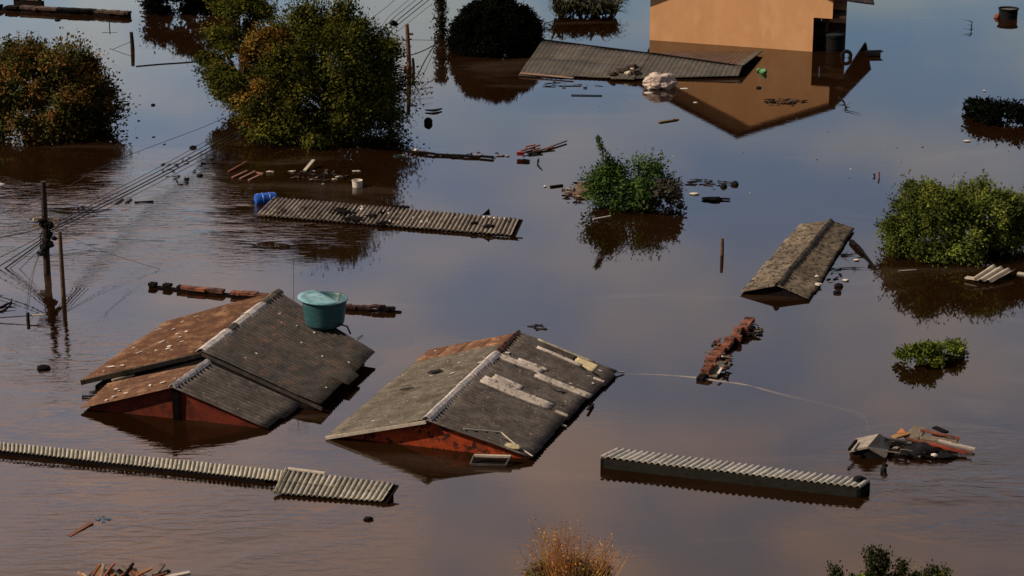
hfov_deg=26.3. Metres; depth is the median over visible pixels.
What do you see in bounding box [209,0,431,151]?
leafy tree
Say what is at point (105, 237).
overhead cable
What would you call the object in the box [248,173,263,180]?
fence slat
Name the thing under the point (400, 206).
broken board
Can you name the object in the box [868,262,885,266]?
floating branch
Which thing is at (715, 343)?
floating debris
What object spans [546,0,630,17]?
palm clump
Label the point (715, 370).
grey board
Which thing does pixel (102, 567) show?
broken lath
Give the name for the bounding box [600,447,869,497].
shed roof
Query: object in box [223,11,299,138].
rust leaved tree
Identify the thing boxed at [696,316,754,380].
rubble wall
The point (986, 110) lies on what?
leafy bush
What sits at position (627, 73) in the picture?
plastic bag
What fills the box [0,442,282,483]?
corrugated roof
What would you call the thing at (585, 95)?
floating plank
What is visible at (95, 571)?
broken lath
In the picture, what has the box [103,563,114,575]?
broken lath
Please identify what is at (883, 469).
floating can
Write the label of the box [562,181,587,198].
floating debris
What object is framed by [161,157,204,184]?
floating debris
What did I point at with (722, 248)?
wooden post
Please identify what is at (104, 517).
floating debris
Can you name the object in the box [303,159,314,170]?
white board
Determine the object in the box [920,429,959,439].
loose board
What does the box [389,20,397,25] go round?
cable junction
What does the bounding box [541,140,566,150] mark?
broken plank
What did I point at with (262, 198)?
plastic barrel
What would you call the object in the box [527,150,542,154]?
broken plank
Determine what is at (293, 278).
antenna mast
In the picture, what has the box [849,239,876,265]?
floating branch
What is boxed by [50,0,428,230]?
overhead cable
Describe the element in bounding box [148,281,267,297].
garden wall
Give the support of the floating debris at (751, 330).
on the water
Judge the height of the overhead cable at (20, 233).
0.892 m
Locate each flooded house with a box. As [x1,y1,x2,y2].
[80,289,374,428]
[325,330,616,458]
[650,0,874,51]
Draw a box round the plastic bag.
[624,68,634,74]
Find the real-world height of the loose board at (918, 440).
0.180 m
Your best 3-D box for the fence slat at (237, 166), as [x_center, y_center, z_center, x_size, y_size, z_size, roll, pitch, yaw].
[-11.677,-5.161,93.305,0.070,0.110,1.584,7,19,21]
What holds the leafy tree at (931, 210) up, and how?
on the water
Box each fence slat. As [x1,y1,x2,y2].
[228,161,246,171]
[231,170,247,177]
[239,171,255,178]
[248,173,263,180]
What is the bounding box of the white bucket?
[352,179,362,187]
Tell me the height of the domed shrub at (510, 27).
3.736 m
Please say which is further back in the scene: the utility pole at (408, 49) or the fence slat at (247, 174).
the utility pole at (408, 49)
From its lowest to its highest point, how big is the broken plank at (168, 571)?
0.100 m
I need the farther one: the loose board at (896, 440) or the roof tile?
the roof tile
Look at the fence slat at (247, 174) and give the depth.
91.99 m
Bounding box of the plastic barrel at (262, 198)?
[253,192,276,203]
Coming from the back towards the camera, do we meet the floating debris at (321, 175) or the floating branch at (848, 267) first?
the floating debris at (321, 175)
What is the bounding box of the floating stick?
[134,200,153,202]
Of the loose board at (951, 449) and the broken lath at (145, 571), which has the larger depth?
the loose board at (951, 449)
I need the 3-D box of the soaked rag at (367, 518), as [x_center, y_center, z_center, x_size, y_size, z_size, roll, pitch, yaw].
[-3.783,6.072,57.798,0.284,0.104,0.177,0,18,0]
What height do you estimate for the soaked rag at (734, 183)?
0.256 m
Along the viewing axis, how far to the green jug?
111.64 m
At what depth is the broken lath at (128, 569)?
54.20 m
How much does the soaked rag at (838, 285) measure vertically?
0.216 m
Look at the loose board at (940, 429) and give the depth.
63.71 m
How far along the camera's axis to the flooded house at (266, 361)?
67.64 m
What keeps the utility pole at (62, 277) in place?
in the water
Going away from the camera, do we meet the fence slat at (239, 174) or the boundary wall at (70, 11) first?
the fence slat at (239, 174)
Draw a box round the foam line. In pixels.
[665,375,746,384]
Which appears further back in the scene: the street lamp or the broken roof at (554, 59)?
the broken roof at (554, 59)
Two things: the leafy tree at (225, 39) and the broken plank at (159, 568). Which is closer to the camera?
the broken plank at (159, 568)
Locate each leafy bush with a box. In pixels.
[575,134,687,214]
[890,336,969,367]
[961,95,1023,126]
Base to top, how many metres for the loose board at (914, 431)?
0.295 m
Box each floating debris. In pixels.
[95,515,110,522]
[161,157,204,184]
[292,169,348,180]
[402,152,526,158]
[527,324,546,329]
[545,81,602,87]
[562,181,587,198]
[683,179,732,184]
[709,337,732,369]
[739,323,763,335]
[764,98,807,105]
[826,268,841,282]
[886,439,943,457]
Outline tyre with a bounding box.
[840,49,851,57]
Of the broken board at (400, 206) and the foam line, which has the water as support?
the foam line
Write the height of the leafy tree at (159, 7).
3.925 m
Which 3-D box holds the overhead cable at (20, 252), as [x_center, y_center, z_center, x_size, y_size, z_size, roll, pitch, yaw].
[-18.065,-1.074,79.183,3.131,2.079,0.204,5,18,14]
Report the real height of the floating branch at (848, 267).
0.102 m
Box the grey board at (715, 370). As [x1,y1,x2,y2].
[708,360,726,377]
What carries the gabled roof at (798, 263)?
on the water
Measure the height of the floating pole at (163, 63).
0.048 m
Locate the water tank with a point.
(324, 310)
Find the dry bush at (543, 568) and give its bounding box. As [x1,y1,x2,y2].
[513,508,635,575]
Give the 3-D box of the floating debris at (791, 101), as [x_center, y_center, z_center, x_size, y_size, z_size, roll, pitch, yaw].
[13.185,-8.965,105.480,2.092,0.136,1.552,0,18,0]
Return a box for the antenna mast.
[286,256,304,316]
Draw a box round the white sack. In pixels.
[642,72,677,89]
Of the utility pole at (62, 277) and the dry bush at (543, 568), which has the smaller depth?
the dry bush at (543, 568)
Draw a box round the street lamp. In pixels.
[0,183,40,190]
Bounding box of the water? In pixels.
[0,0,1023,575]
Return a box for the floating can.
[880,463,887,475]
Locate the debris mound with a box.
[567,182,590,197]
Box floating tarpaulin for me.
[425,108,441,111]
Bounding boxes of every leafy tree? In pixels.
[0,26,140,144]
[135,0,214,15]
[191,0,283,113]
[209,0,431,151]
[873,168,1023,267]
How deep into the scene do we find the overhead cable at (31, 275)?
76.34 m
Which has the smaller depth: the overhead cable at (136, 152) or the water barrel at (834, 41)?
the overhead cable at (136, 152)
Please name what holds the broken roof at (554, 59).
on the water
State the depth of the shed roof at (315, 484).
59.37 m
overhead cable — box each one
[0,87,284,213]
[0,227,41,237]
[0,239,41,265]
[5,241,41,268]
[26,242,43,311]
[28,242,45,307]
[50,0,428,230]
[52,5,429,232]
[52,228,155,240]
[53,1,406,222]
[53,1,413,224]
[53,229,157,268]
[58,0,422,225]
[375,44,434,59]
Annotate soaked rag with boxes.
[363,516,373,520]
[731,181,738,185]
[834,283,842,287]
[853,475,866,481]
[900,442,942,458]
[930,452,957,459]
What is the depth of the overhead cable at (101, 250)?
78.78 m
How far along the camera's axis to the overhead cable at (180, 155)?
89.68 m
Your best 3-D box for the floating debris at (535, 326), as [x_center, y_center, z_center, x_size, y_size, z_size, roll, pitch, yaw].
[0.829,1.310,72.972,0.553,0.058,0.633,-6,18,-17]
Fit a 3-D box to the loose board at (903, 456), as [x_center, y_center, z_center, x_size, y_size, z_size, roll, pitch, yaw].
[11.221,4.767,61.966,1.190,0.050,0.050,2,18,6]
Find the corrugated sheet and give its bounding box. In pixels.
[965,264,1014,282]
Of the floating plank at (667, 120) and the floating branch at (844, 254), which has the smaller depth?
the floating branch at (844, 254)
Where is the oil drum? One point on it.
(1008, 12)
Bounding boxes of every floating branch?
[0,299,14,308]
[830,266,862,269]
[836,95,861,113]
[841,251,854,256]
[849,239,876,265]
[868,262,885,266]
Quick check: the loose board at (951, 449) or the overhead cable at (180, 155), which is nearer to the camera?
the loose board at (951, 449)
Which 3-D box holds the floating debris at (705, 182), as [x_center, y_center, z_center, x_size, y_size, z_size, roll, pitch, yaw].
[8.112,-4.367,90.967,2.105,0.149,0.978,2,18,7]
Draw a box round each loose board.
[886,437,906,442]
[888,455,930,458]
[891,431,909,438]
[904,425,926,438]
[906,437,971,452]
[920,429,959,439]
[920,435,958,443]
[930,442,965,453]
[932,426,948,433]
[938,439,974,449]
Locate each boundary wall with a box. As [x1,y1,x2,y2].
[0,4,131,17]
[13,0,43,4]
[387,146,529,161]
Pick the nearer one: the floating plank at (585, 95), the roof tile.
the roof tile
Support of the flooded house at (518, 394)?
on the water
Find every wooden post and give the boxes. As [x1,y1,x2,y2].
[112,32,134,53]
[412,58,414,70]
[720,238,723,255]
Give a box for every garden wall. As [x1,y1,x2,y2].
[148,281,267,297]
[346,304,401,312]
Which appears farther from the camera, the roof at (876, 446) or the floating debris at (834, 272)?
the floating debris at (834, 272)
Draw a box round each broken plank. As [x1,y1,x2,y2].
[152,563,164,575]
[153,569,170,575]
[165,571,190,575]
[519,144,540,151]
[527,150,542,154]
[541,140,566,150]
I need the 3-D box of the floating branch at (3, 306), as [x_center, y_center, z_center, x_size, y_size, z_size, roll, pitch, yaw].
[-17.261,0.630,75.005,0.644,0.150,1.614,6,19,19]
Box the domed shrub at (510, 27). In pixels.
[444,0,548,58]
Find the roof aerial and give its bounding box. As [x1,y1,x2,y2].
[0,312,44,320]
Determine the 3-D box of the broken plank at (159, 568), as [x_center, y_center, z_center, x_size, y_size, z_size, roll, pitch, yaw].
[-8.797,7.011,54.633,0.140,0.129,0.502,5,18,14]
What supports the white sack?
on the water
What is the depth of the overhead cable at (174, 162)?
89.14 m
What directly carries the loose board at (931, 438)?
on the floating debris at (895, 446)
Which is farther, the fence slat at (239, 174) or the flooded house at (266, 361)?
the fence slat at (239, 174)
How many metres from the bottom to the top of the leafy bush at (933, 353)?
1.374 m
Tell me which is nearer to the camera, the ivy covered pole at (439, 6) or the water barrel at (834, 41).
the water barrel at (834, 41)
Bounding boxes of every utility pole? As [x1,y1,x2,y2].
[29,181,59,273]
[58,231,65,296]
[404,24,412,69]
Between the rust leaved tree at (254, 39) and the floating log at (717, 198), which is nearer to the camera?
the floating log at (717, 198)
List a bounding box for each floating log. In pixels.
[37,364,49,370]
[702,196,729,200]
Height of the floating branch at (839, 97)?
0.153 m
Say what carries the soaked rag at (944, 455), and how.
on the water
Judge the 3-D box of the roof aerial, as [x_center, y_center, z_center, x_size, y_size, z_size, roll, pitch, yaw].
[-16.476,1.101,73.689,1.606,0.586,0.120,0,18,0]
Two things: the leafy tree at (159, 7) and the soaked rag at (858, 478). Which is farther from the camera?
the leafy tree at (159, 7)
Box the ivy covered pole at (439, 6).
[429,0,449,39]
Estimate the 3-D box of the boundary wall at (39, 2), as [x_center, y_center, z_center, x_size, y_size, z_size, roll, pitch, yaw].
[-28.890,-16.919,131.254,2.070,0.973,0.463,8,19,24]
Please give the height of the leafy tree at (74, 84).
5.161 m
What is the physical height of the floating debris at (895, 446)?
0.279 m
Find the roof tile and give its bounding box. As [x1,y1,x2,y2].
[896,428,905,433]
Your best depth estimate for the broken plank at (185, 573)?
54.37 m
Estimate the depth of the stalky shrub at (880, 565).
53.49 m
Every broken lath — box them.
[90,564,100,575]
[99,563,105,575]
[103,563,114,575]
[121,565,134,575]
[122,562,133,575]
[135,567,152,575]
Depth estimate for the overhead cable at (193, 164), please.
90.42 m
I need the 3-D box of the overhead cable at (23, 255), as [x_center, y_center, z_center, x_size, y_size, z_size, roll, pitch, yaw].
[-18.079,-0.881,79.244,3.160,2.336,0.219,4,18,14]
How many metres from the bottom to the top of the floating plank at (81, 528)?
0.050 m
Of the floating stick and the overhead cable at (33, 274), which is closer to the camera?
the overhead cable at (33, 274)
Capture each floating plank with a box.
[67,522,93,535]
[571,94,601,95]
[658,119,676,122]
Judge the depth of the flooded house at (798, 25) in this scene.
118.22 m
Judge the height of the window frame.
0.240 m
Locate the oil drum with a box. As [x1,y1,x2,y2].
[998,6,1018,18]
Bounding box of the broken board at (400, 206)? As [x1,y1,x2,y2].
[393,205,408,208]
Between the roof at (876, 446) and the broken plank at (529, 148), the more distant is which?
the broken plank at (529, 148)
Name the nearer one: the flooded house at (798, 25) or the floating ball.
the floating ball
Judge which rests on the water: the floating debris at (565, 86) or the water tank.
the floating debris at (565, 86)
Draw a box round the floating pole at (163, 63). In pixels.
[136,61,193,66]
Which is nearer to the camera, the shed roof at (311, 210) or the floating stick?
the shed roof at (311, 210)
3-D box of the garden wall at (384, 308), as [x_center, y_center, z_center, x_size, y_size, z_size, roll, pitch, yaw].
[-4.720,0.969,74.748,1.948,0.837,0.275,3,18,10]
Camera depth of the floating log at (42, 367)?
68.95 m
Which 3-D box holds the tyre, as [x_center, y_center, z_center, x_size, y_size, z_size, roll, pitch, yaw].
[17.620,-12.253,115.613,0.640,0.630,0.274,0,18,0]
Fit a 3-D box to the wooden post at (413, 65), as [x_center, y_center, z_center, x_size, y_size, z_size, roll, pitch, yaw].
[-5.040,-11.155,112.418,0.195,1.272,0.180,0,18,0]
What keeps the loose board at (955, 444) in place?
on the floating debris at (895, 446)
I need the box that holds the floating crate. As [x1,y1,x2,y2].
[866,50,882,55]
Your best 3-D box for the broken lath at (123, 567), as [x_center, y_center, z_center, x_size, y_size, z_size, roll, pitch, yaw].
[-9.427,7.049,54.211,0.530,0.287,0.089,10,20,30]
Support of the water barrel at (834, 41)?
on the water
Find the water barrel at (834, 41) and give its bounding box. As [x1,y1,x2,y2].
[823,31,845,51]
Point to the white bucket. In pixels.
(356, 183)
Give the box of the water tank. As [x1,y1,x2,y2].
[297,290,350,333]
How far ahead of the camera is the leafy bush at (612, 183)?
86.64 m
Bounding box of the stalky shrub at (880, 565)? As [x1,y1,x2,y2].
[825,544,954,575]
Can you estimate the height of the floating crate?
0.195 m
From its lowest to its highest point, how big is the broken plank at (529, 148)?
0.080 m
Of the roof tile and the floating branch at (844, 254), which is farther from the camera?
the floating branch at (844, 254)
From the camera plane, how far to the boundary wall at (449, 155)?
95.20 m
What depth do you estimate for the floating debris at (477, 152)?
95.28 m
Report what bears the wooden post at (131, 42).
in the water
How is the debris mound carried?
on the water
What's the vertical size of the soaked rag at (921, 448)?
0.530 m
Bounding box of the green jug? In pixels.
[759,68,766,73]
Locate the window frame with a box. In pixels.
[469,454,511,466]
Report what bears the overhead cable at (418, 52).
attached to the utility pole at (408, 49)
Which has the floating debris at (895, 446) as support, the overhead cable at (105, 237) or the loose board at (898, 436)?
the loose board at (898, 436)
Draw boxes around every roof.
[256,197,522,236]
[273,467,398,503]
[518,39,762,79]
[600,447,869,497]
[740,218,853,299]
[848,434,890,458]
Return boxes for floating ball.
[424,117,432,123]
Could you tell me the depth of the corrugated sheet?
78.02 m
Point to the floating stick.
(143, 201)

